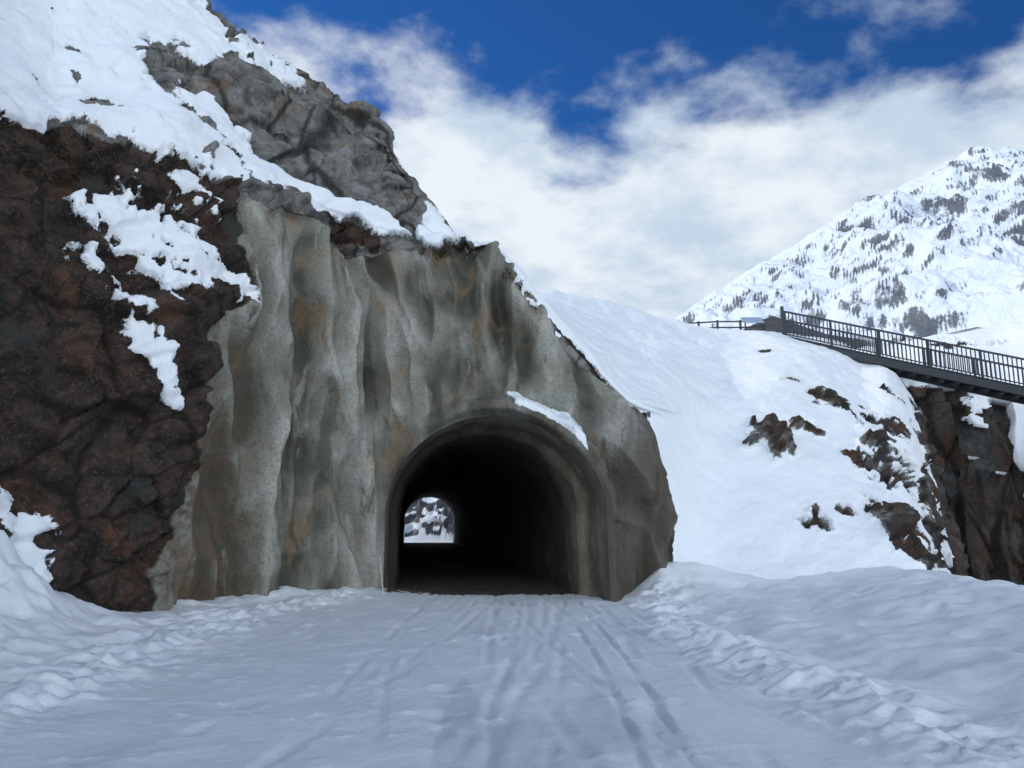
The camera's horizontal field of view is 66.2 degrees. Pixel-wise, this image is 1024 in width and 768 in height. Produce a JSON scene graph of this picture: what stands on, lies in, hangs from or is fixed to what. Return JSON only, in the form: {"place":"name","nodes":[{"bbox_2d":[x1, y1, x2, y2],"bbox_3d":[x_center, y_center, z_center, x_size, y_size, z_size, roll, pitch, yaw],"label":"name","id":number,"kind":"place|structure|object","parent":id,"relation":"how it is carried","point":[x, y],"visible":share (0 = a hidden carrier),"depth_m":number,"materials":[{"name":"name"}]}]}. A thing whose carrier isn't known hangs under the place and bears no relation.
{"place":"outdoors","nodes":[
{"label":"outdoors","id":0,"kind":"place"},
{"bbox_2d":[0,0,968,612],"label":"rocky hillside","id":1,"kind":"structure","parent":0,"point":[236,366],"depth_m":19.00,"materials":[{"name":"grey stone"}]},
{"bbox_2d":[383,416,609,600],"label":"road tunnel","id":2,"kind":"structure","parent":1,"relation":"on","point":[522,495],"depth_m":22.48,"materials":[{"name":"grey concrete"}]},
{"bbox_2d":[688,318,785,334],"bbox_3d":[9.205,-1.983,33.250,4.721,1.883,0.362,-7,-12,32],"label":"viewpoint railing","id":3,"kind":"object","parent":1,"relation":"on","point":[763,326],"visible":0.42,"depth_m":32.95,"materials":[{"name":"wood"}]},
{"bbox_2d":[740,317,763,330],"bbox_3d":[9.850,-2.161,32.108,0.840,1.270,0.430,0,-10,0],"label":"information board","id":4,"kind":"object","parent":1,"relation":"on","point":[745,320],"visible":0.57,"depth_m":32.13,"materials":[{"name":"paint"}]},
{"bbox_2d":[780,306,1023,404],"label":"footbridge","id":5,"kind":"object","parent":1,"relation":"on","point":[970,383],"visible":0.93,"depth_m":30.26,"materials":[{"name":"metal"}]},
{"bbox_2d":[0,316,1023,767],"bbox_3d":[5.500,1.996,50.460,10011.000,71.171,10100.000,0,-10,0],"label":"snowy ground","id":6,"kind":"structure","parent":0,"point":[446,652],"depth_m":8.53,"materials":[{"name":"white snow"}]},
{"bbox_2d":[379,557,383,594],"bbox_3d":[-3.060,4.588,18.477,0.150,1.004,0.030,0,-10,0],"label":"snow marker pole","id":7,"kind":"object","parent":6,"relation":"on","point":[381,576],"visible":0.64,"depth_m":18.47,"materials":[{"name":"grey wood"}]},
{"bbox_2d":[210,0,1023,318],"label":"sky","id":8,"kind":"structure","parent":0,"point":[647,156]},
{"bbox_2d":[675,145,1023,343],"bbox_3d":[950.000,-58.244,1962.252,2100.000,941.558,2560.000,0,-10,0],"label":"snowy mountain","id":9,"kind":"structure","parent":0,"point":[938,250],"depth_m":1287.86,"materials":[{"name":"white snow"}]},
{"bbox_2d":[854,318,1023,584],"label":"gorge cliff","id":10,"kind":"structure","parent":0,"point":[976,441],"depth_m":34.83,"materials":[{"name":"brown stone"}]}
]}

